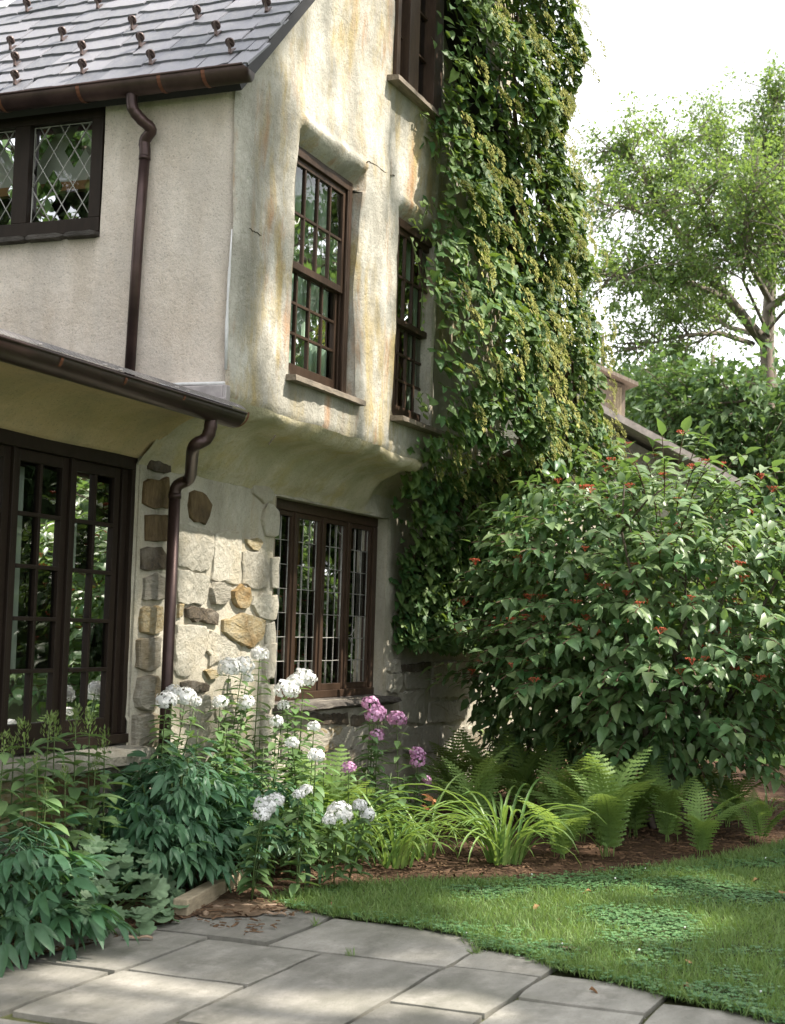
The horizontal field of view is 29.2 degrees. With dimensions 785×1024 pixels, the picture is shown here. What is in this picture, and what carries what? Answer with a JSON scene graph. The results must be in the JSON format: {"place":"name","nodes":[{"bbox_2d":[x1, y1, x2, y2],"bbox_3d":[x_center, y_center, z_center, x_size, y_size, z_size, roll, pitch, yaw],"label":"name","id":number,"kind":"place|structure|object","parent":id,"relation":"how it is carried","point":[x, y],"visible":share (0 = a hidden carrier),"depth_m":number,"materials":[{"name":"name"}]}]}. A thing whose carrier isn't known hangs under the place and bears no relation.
{"place":"outdoors","nodes":[
{"label":"outdoors","id":0,"kind":"place"},
{"bbox_2d":[0,907,781,1023],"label":"patio","id":1,"kind":"structure","parent":0,"point":[297,968],"depth_m":6.75,"materials":[{"name":"stone"}]},
{"bbox_2d":[122,935,152,938],"bbox_3d":[-1.278,2.131,7.561,0.150,0.023,0.044,2,-4,-5],"label":"bark piece","id":2,"kind":"object","parent":1,"relation":"on","point":[143,936],"visible":0.76,"depth_m":7.55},
{"bbox_2d":[467,940,483,954],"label":"grass tuft","id":3,"kind":"object","parent":1,"relation":"on","point":[476,951],"visible":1,"depth_m":7.50,"materials":[{"name":"plant"}]},
{"bbox_2d":[0,760,784,964],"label":"planting bed","id":4,"kind":"object","parent":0,"point":[649,852],"visible":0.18,"depth_m":10.86,"materials":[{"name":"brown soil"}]},
{"bbox_2d":[0,728,28,911],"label":"budding phlox","id":5,"kind":"object","parent":4,"relation":"on","point":[4,758],"visible":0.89,"depth_m":7.48,"materials":[{"name":"green plant"}]},
{"bbox_2d":[0,735,38,893],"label":"budding phlox","id":6,"kind":"object","parent":4,"relation":"on","point":[12,817],"visible":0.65,"depth_m":7.68,"materials":[{"name":"green plant"}]},
{"bbox_2d":[0,716,55,890],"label":"budding phlox","id":7,"kind":"object","parent":4,"relation":"on","point":[17,784],"visible":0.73,"depth_m":7.65,"materials":[{"name":"green plant"}]},
{"bbox_2d":[9,752,64,922],"bbox_3d":[-1.778,1.661,7.544,0.290,0.911,0.307,3,-5,-11],"label":"budding phlox","id":8,"kind":"object","parent":4,"relation":"on","point":[50,804],"visible":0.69,"depth_m":7.55,"materials":[{"name":"green plant"}]},
{"bbox_2d":[10,710,72,922],"bbox_3d":[-1.826,1.585,7.852,0.284,1.108,0.303,1,-4,9],"label":"budding phlox","id":9,"kind":"object","parent":4,"relation":"on","point":[33,779],"visible":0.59,"depth_m":7.90,"materials":[{"name":"green plant"}]},
{"bbox_2d":[16,776,72,914],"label":"budding phlox","id":10,"kind":"object","parent":4,"relation":"on","point":[61,827],"visible":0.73,"depth_m":7.52,"materials":[{"name":"green plant"}]},
{"bbox_2d":[20,712,78,879],"bbox_3d":[-1.817,1.601,8.005,0.332,1.099,0.255,2,-4,3],"label":"budding phlox","id":11,"kind":"object","parent":4,"relation":"on","point":[42,763],"visible":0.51,"depth_m":8.01,"materials":[{"name":"green plant"}]},
{"bbox_2d":[41,762,95,904],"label":"budding phlox","id":12,"kind":"object","parent":4,"relation":"on","point":[83,833],"visible":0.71,"depth_m":7.77,"materials":[{"name":"green plant"}]},
{"bbox_2d":[0,813,139,977],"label":"peony","id":13,"kind":"object","parent":4,"relation":"on","point":[20,906],"visible":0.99,"depth_m":7.09,"materials":[{"name":"green plant"}]},
{"bbox_2d":[47,701,106,908],"bbox_3d":[-1.707,1.589,8.099,0.308,1.144,0.308,0,-5,22],"label":"budding phlox","id":14,"kind":"object","parent":4,"relation":"on","point":[74,792],"visible":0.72,"depth_m":8.10,"materials":[{"name":"green plant"}]},
{"bbox_2d":[60,755,127,901],"bbox_3d":[-1.628,1.737,8.137,0.335,0.861,0.296,-1,-5,35],"label":"budding phlox","id":15,"kind":"object","parent":4,"relation":"on","point":[93,811],"visible":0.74,"depth_m":8.13,"materials":[{"name":"green plant"}]},
{"bbox_2d":[66,707,123,878],"bbox_3d":[-1.646,1.610,8.173,0.323,1.117,0.297,5,-5,-36],"label":"budding phlox","id":16,"kind":"object","parent":4,"relation":"on","point":[80,769],"visible":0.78,"depth_m":8.16,"materials":[{"name":"green plant"}]},
{"bbox_2d":[80,725,132,877],"bbox_3d":[-1.605,1.681,8.359,0.337,1.007,0.309,0,-5,22],"label":"budding phlox","id":17,"kind":"object","parent":4,"relation":"on","point":[114,801],"visible":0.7,"depth_m":8.35,"materials":[{"name":"green plant"}]},
{"bbox_2d":[69,833,188,936],"bbox_3d":[-1.425,1.938,7.944,0.605,0.486,1.468,0,-5,22],"label":"lady mantle","id":18,"kind":"object","parent":4,"relation":"on","point":[161,890],"visible":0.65,"depth_m":7.97,"materials":[{"name":"green plant"}]},
{"bbox_2d":[147,684,204,793],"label":"white phlox","id":19,"kind":"object","parent":4,"relation":"on","point":[187,696],"visible":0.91,"depth_m":9.35,"materials":[{"name":"green plant"}]},
{"bbox_2d":[80,739,273,901],"bbox_3d":[-1.261,1.835,8.916,1.464,0.993,1.098,6,-6,-43],"label":"peony","id":20,"kind":"object","parent":4,"relation":"on","point":[165,826],"visible":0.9,"depth_m":8.65,"materials":[{"name":"green plant"}]},
{"bbox_2d":[182,730,216,872],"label":"phlox stem","id":21,"kind":"object","parent":4,"relation":"on","point":[201,751],"visible":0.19,"depth_m":9.41,"materials":[{"name":"green plant"}]},
{"bbox_2d":[173,869,245,915],"bbox_3d":[-1.048,2.214,8.730,0.091,0.138,1.122,1,-5,11],"label":"timber edging","id":22,"kind":"object","parent":4,"relation":"on","point":[199,896],"visible":0.44,"depth_m":8.47,"materials":[{"name":"wood"}]},
{"bbox_2d":[201,730,243,859],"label":"phlox stem","id":23,"kind":"object","parent":4,"relation":"on","point":[227,759],"visible":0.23,"depth_m":9.71,"materials":[{"name":"green plant"}]},
{"bbox_2d":[208,726,238,804],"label":"phlox stem","id":24,"kind":"object","parent":4,"relation":"on","point":[232,769],"visible":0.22,"depth_m":9.83,"materials":[{"name":"green plant"}]},
{"bbox_2d":[208,727,241,803],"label":"phlox stem","id":25,"kind":"object","parent":4,"relation":"on","point":[218,754],"visible":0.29,"depth_m":9.71,"materials":[{"name":"green plant"}]},
{"bbox_2d":[210,739,239,832],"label":"phlox stem","id":26,"kind":"object","parent":4,"relation":"on","point":[223,747],"visible":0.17,"depth_m":9.66,"materials":[{"name":"green plant"}]},
{"bbox_2d":[196,695,255,798],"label":"white phlox","id":27,"kind":"object","parent":4,"relation":"on","point":[219,699],"visible":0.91,"depth_m":9.90,"materials":[{"name":"green plant"}]},
{"bbox_2d":[208,656,258,793],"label":"white phlox","id":28,"kind":"object","parent":4,"relation":"on","point":[234,667],"visible":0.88,"depth_m":10.06,"materials":[{"name":"green plant"}]},
{"bbox_2d":[195,894,295,917],"bbox_3d":[-0.854,2.219,8.528,0.527,0.014,0.839,0,-5,22],"label":"soil patch","id":29,"kind":"object","parent":4,"relation":"on","point":[246,909],"visible":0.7,"depth_m":8.43,"materials":[{"name":"soil"}]},
{"bbox_2d":[234,792,286,899],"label":"white phlox","id":30,"kind":"object","parent":29,"relation":"on","point":[266,809],"visible":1,"depth_m":8.62,"materials":[{"name":"green plant"}]},
{"bbox_2d":[278,784,325,897],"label":"white phlox","id":31,"kind":"object","parent":29,"relation":"on","point":[301,792],"visible":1,"depth_m":8.77,"materials":[{"name":"green plant"}]},
{"bbox_2d":[238,740,268,789],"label":"phlox stem","id":32,"kind":"object","parent":4,"relation":"on","point":[258,761],"visible":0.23,"depth_m":10.09,"materials":[{"name":"green plant"}]},
{"bbox_2d":[239,645,271,794],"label":"white phlox","id":33,"kind":"object","parent":4,"relation":"on","point":[255,654],"visible":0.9,"depth_m":10.45,"materials":[{"name":"green plant"}]},
{"bbox_2d":[243,730,271,786],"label":"phlox stem","id":34,"kind":"object","parent":4,"relation":"on","point":[249,763],"visible":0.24,"depth_m":10.46,"materials":[{"name":"green plant"}]},
{"bbox_2d":[243,747,281,867],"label":"phlox stem","id":35,"kind":"object","parent":4,"relation":"on","point":[266,753],"visible":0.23,"depth_m":9.68,"materials":[{"name":"green plant"}]},
{"bbox_2d":[204,766,336,884],"bbox_3d":[-0.803,1.968,9.489,0.899,0.737,0.909,3,-5,-14],"label":"peony","id":36,"kind":"object","parent":4,"relation":"on","point":[255,793],"visible":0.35,"depth_m":9.32,"materials":[{"name":"green plant"}]},
{"bbox_2d":[252,754,290,880],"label":"phlox stem","id":37,"kind":"object","parent":4,"relation":"on","point":[273,788],"visible":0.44,"depth_m":9.42,"materials":[{"name":"green plant"}]},
{"bbox_2d":[254,700,297,831],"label":"white phlox","id":38,"kind":"object","parent":4,"relation":"on","point":[277,721],"visible":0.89,"depth_m":10.04,"materials":[{"name":"green plant"}]},
{"bbox_2d":[278,755,304,857],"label":"phlox stem","id":39,"kind":"object","parent":4,"relation":"on","point":[302,769],"visible":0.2,"depth_m":10.19,"materials":[{"name":"green plant"}]},
{"bbox_2d":[279,787,307,875],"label":"phlox stem","id":40,"kind":"object","parent":4,"relation":"on","point":[282,860],"visible":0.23,"depth_m":9.54,"materials":[{"name":"green plant"}]},
{"bbox_2d":[270,668,321,849],"bbox_3d":[-0.700,1.708,10.275,0.321,1.286,0.554,0,-5,22],"label":"white phlox","id":41,"kind":"object","parent":4,"relation":"on","point":[295,681],"visible":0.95,"depth_m":10.27,"materials":[{"name":"green plant"}]},
{"bbox_2d":[284,739,310,849],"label":"phlox stem","id":42,"kind":"object","parent":4,"relation":"on","point":[306,758],"visible":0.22,"depth_m":10.36,"materials":[{"name":"green plant"}]},
{"bbox_2d":[280,720,331,871],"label":"white phlox","id":43,"kind":"object","parent":4,"relation":"on","point":[296,742],"visible":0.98,"depth_m":9.49,"materials":[{"name":"green plant"}]},
{"bbox_2d":[289,748,334,879],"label":"white phlox","id":44,"kind":"object","parent":4,"relation":"on","point":[319,755],"visible":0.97,"depth_m":9.30,"materials":[{"name":"green plant"}]},
{"bbox_2d":[304,798,333,864],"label":"phlox stem","id":45,"kind":"object","parent":4,"relation":"on","point":[324,844],"visible":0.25,"depth_m":9.82,"materials":[{"name":"green plant"}]},
{"bbox_2d":[307,750,340,865],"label":"phlox stem","id":46,"kind":"object","parent":4,"relation":"on","point":[328,777],"visible":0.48,"depth_m":9.85,"materials":[{"name":"green plant"}]},
{"bbox_2d":[289,744,370,863],"bbox_3d":[-0.440,1.969,10.119,0.516,0.776,0.744,2,-4,-6],"label":"fern","id":47,"kind":"object","parent":4,"relation":"on","point":[342,793],"visible":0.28,"depth_m":10.17,"materials":[{"name":"plant"}]},
{"bbox_2d":[312,800,359,887],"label":"white phlox","id":48,"kind":"object","parent":4,"relation":"on","point":[343,813],"visible":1,"depth_m":9.03,"materials":[{"name":"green plant"}]},
{"bbox_2d":[254,788,436,863],"bbox_3d":[-0.347,2.131,10.276,1.415,0.534,1.485,0,-5,22],"label":"daylily","id":49,"kind":"object","parent":4,"relation":"on","point":[349,837],"visible":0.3,"depth_m":10.14,"materials":[{"name":"plant"}]},
{"bbox_2d":[330,761,361,866],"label":"pink phlox","id":50,"kind":"object","parent":4,"relation":"on","point":[350,768],"visible":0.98,"depth_m":9.90,"materials":[{"name":"green plant"}]},
{"bbox_2d":[335,798,388,884],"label":"white phlox","id":51,"kind":"object","parent":4,"relation":"on","point":[364,809],"visible":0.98,"depth_m":9.26,"materials":[{"name":"green plant"}]},
{"bbox_2d":[313,766,412,832],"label":"fern","id":52,"kind":"object","parent":4,"relation":"on","point":[369,789],"visible":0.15,"depth_m":10.86,"materials":[{"name":"plant"}]},
{"bbox_2d":[350,770,380,854],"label":"phlox stem","id":53,"kind":"object","parent":4,"relation":"on","point":[361,777],"visible":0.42,"depth_m":10.50,"materials":[{"name":"green plant"}]},
{"bbox_2d":[354,696,391,809],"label":"pink phlox","id":54,"kind":"object","parent":4,"relation":"on","point":[377,713],"visible":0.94,"depth_m":11.14,"materials":[{"name":"green plant"}]},
{"bbox_2d":[360,728,388,804],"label":"pink phlox","id":55,"kind":"object","parent":4,"relation":"on","point":[380,737],"visible":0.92,"depth_m":11.11,"materials":[{"name":"green plant"}]},
{"bbox_2d":[362,795,390,849],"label":"phlox stem","id":56,"kind":"object","parent":4,"relation":"on","point":[383,800],"visible":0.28,"depth_m":10.65,"materials":[{"name":"green plant"}]},
{"bbox_2d":[370,775,402,839],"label":"phlox stem","id":57,"kind":"object","parent":4,"relation":"on","point":[387,780],"visible":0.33,"depth_m":10.86,"materials":[{"name":"green plant"}]},
{"bbox_2d":[374,775,403,857],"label":"phlox stem","id":58,"kind":"object","parent":4,"relation":"on","point":[392,796],"visible":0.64,"depth_m":10.47,"materials":[{"name":"green plant"}]},
{"bbox_2d":[380,792,408,852],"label":"phlox stem","id":59,"kind":"object","parent":4,"relation":"on","point":[400,802],"visible":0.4,"depth_m":10.55,"materials":[{"name":"green plant"}]},
{"bbox_2d":[379,710,414,811],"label":"pink phlox","id":60,"kind":"object","parent":4,"relation":"on","point":[393,715],"visible":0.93,"depth_m":11.61,"materials":[{"name":"green plant"}]},
{"bbox_2d":[391,790,409,832],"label":"phlox stem","id":61,"kind":"object","parent":4,"relation":"on","point":[406,793],"visible":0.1,"depth_m":11.34,"materials":[{"name":"green plant"}]},
{"bbox_2d":[385,773,417,838],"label":"phlox stem","id":62,"kind":"object","parent":4,"relation":"on","point":[394,785],"visible":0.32,"depth_m":10.88,"materials":[{"name":"green plant"}]},
{"bbox_2d":[387,774,420,843],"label":"phlox stem","id":63,"kind":"object","parent":4,"relation":"on","point":[403,800],"visible":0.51,"depth_m":10.79,"materials":[{"name":"green plant"}]},
{"bbox_2d":[308,776,501,868],"bbox_3d":[0.090,2.133,10.124,1.420,0.603,1.170,0,-5,22],"label":"daylily","id":64,"kind":"object","parent":4,"relation":"on","point":[396,857],"visible":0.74,"depth_m":10.01,"materials":[{"name":"plant"}]},
{"bbox_2d":[401,789,428,826],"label":"phlox stem","id":65,"kind":"object","parent":4,"relation":"on","point":[419,803],"visible":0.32,"depth_m":11.46,"materials":[{"name":"green plant"}]},
{"bbox_2d":[398,746,437,822],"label":"pink phlox","id":66,"kind":"object","parent":4,"relation":"on","point":[417,756],"visible":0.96,"depth_m":11.45,"materials":[{"name":"green plant"}]},
{"bbox_2d":[413,774,440,818],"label":"pink phlox","id":67,"kind":"object","parent":4,"relation":"on","point":[428,782],"visible":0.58,"depth_m":11.47,"materials":[{"name":"green plant"}]},
{"bbox_2d":[422,793,435,837],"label":"orange lily","id":68,"kind":"object","parent":4,"relation":"on","point":[429,798],"visible":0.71,"depth_m":11.33,"materials":[{"name":"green plant"}]},
{"bbox_2d":[366,772,502,860],"bbox_3d":[0.196,2.119,10.438,1.154,0.571,1.118,-2,-6,42],"label":"daylily","id":69,"kind":"object","parent":4,"relation":"on","point":[428,846],"visible":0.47,"depth_m":10.42,"materials":[{"name":"plant"}]},
{"bbox_2d":[403,727,522,808],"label":"fern","id":70,"kind":"object","parent":4,"relation":"on","point":[445,774],"visible":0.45,"depth_m":13.42,"materials":[{"name":"plant"}]},
{"bbox_2d":[415,742,515,835],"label":"fern","id":71,"kind":"object","parent":4,"relation":"on","point":[480,781],"visible":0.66,"depth_m":11.62,"materials":[{"name":"plant"}]},
{"bbox_2d":[388,777,606,867],"bbox_3d":[0.707,2.171,10.414,1.542,0.600,1.501,0,-5,22],"label":"daylily","id":72,"kind":"object","parent":4,"relation":"on","point":[502,841],"visible":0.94,"depth_m":10.29,"materials":[{"name":"plant"}]},
{"bbox_2d":[449,728,564,816],"bbox_3d":[0.938,2.246,12.903,0.971,0.739,0.873,3,-5,-18],"label":"fern","id":73,"kind":"object","parent":4,"relation":"on","point":[472,748],"visible":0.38,"depth_m":13.04,"materials":[{"name":"plant"}]},
{"bbox_2d":[478,729,540,795],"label":"fern","id":74,"kind":"object","parent":4,"relation":"on","point":[492,754],"visible":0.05,"depth_m":14.73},
{"bbox_2d":[470,728,577,820],"bbox_3d":[1.053,2.216,12.746,0.941,0.780,0.679,2,-4,-8],"label":"fern","id":75,"kind":"object","parent":4,"relation":"on","point":[526,772],"visible":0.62,"depth_m":12.70,"materials":[{"name":"plant"}]},
{"bbox_2d":[501,739,611,818],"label":"fern","id":76,"kind":"object","parent":4,"relation":"on","point":[543,787],"visible":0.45,"depth_m":12.38,"materials":[{"name":"plant"}]},
{"bbox_2d":[515,787,610,858],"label":"fern","id":77,"kind":"object","parent":4,"relation":"on","point":[561,840],"visible":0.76,"depth_m":10.49,"materials":[{"name":"plant"}]},
{"bbox_2d":[523,756,623,841],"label":"fern","id":78,"kind":"object","parent":4,"relation":"on","point":[566,780],"visible":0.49,"depth_m":11.48,"materials":[{"name":"plant"}]},
{"bbox_2d":[539,746,655,856],"bbox_3d":[1.515,2.078,10.785,0.864,0.779,1.015,0,-5,22],"label":"fern","id":79,"kind":"object","parent":4,"relation":"on","point":[612,804],"visible":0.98,"depth_m":10.79,"materials":[{"name":"plant"}]},
{"bbox_2d":[419,415,784,828],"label":"viburnum shrub","id":80,"kind":"object","parent":4,"relation":"on","point":[597,697],"visible":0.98,"depth_m":12.08,"materials":[{"name":"green plant"}]},
{"bbox_2d":[586,745,669,836],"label":"fern","id":81,"kind":"object","parent":4,"relation":"on","point":[638,817],"visible":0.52,"depth_m":11.86,"materials":[{"name":"plant"}]},
{"bbox_2d":[634,760,714,841],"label":"fern","id":82,"kind":"object","parent":4,"relation":"on","point":[669,802],"visible":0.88,"depth_m":11.64,"materials":[{"name":"plant"}]},
{"bbox_2d":[680,759,717,815],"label":"fern","id":83,"kind":"object","parent":4,"relation":"on","point":[715,769],"visible":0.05,"depth_m":13.42,"materials":[{"name":"plant"}]},
{"bbox_2d":[656,779,755,855],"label":"fern","id":84,"kind":"object","parent":4,"relation":"on","point":[702,829],"visible":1,"depth_m":10.98,"materials":[{"name":"plant"}]},
{"bbox_2d":[697,764,782,826],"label":"fern","id":85,"kind":"object","parent":4,"relation":"on","point":[728,793],"visible":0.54,"depth_m":12.67,"materials":[{"name":"plant"}]},
{"bbox_2d":[713,788,784,842],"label":"fern","id":86,"kind":"object","parent":4,"relation":"on","point":[756,808],"visible":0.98,"depth_m":11.83,"materials":[{"name":"plant"}]},
{"bbox_2d":[745,787,784,818],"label":"fern","id":87,"kind":"object","parent":4,"relation":"on","point":[766,803],"visible":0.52,"depth_m":13.57,"materials":[{"name":"plant"}]},
{"bbox_2d":[256,837,784,1023],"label":"lawn","id":88,"kind":"structure","parent":0,"point":[643,920],"depth_m":8.38,"materials":[{"name":"plant"}]},
{"bbox_2d":[270,840,784,1022],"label":"clover","id":89,"kind":"object","parent":88,"relation":"on","point":[636,920],"visible":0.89,"depth_m":8.28,"materials":[{"name":"green plant"}]},
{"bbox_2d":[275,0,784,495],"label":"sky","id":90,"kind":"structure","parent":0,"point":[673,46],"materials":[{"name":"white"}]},
{"bbox_2d":[447,695,784,880],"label":"ground","id":91,"kind":"structure","parent":0,"point":[759,758],"depth_m":21.23,"materials":[{"name":"soil"}]},
{"bbox_2d":[0,0,595,895],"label":"house","id":92,"kind":"structure","parent":91,"relation":"on","point":[218,370],"depth_m":9.95,"materials":[{"name":"paint"}]},
{"bbox_2d":[0,107,105,245],"bbox_3d":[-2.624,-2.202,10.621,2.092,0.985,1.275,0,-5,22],"label":"diamond window","id":93,"kind":"structure","parent":92,"relation":"in","point":[51,164],"depth_m":9.94,"materials":[{"name":"paint"}]},
{"bbox_2d":[0,428,137,754],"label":"french window","id":94,"kind":"structure","parent":92,"relation":"in","point":[67,510],"depth_m":8.90,"materials":[{"name":"paint"}]},
{"bbox_2d":[230,146,365,405],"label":"sash window","id":95,"kind":"structure","parent":92,"relation":"in","point":[323,197],"depth_m":10.76,"materials":[{"name":"brown paint"}]},
{"bbox_2d":[270,498,401,714],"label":"casement window","id":96,"kind":"structure","parent":92,"relation":"in","point":[318,630],"depth_m":12.45,"materials":[{"name":"brown paint"}]},
{"bbox_2d":[390,217,444,437],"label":"sash window","id":97,"kind":"structure","parent":92,"relation":"in","point":[405,409],"depth_m":12.30,"materials":[{"name":"brown paint"}]},
{"bbox_2d":[387,0,447,124],"bbox_3d":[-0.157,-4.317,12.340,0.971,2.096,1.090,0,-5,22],"label":"attic window","id":98,"kind":"structure","parent":92,"relation":"in","point":[417,66],"depth_m":12.13,"materials":[{"name":"brown paint"}]},
{"bbox_2d":[389,0,626,656],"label":"climbing hydrangea","id":99,"kind":"object","parent":92,"relation":"attached to","point":[544,411],"visible":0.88,"depth_m":13.15,"materials":[{"name":"green plant"}]},
{"bbox_2d":[503,363,741,746],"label":"barn","id":100,"kind":"structure","parent":91,"relation":"on","point":[637,434],"depth_m":23.24,"materials":[{"name":"stone"}]},
{"bbox_2d":[600,334,660,376],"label":"broadleaf tree","id":101,"kind":"object","parent":91,"relation":"on","point":[601,362],"depth_m":46.25,"materials":[{"name":"green plant"}]},
{"bbox_2d":[554,49,784,414],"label":"beech tree","id":102,"kind":"object","parent":91,"relation":"on","point":[751,196],"visible":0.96,"depth_m":30.30,"materials":[{"name":"green plant"}]},
{"bbox_2d":[573,346,784,698],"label":"broadleaf tree","id":103,"kind":"object","parent":91,"relation":"on","point":[644,390],"visible":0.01,"depth_m":37.55,"materials":[{"name":"green plant"}]},
{"bbox_2d":[625,297,784,720],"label":"broadleaf tree","id":104,"kind":"object","parent":91,"relation":"on","point":[672,405],"visible":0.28,"depth_m":26.79,"materials":[{"name":"green plant"}]},
{"bbox_2d":[653,542,784,741],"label":"broadleaf tree","id":105,"kind":"object","parent":91,"relation":"on","point":[745,730],"visible":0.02,"depth_m":23.29,"materials":[{"name":"green plant"}]},
{"bbox_2d":[659,347,784,444],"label":"broadleaf tree","id":106,"kind":"object","parent":91,"relation":"on","point":[719,361],"depth_m":33.52,"materials":[{"name":"green plant"}]},
{"bbox_2d":[719,518,781,717],"bbox_3d":[4.913,1.939,26.988,5.917,4.033,6.794,0,-5,22],"label":"broadleaf tree","id":107,"kind":"object","parent":91,"relation":"on","point":[754,632],"depth_m":24.23,"materials":[{"name":"green plant"}]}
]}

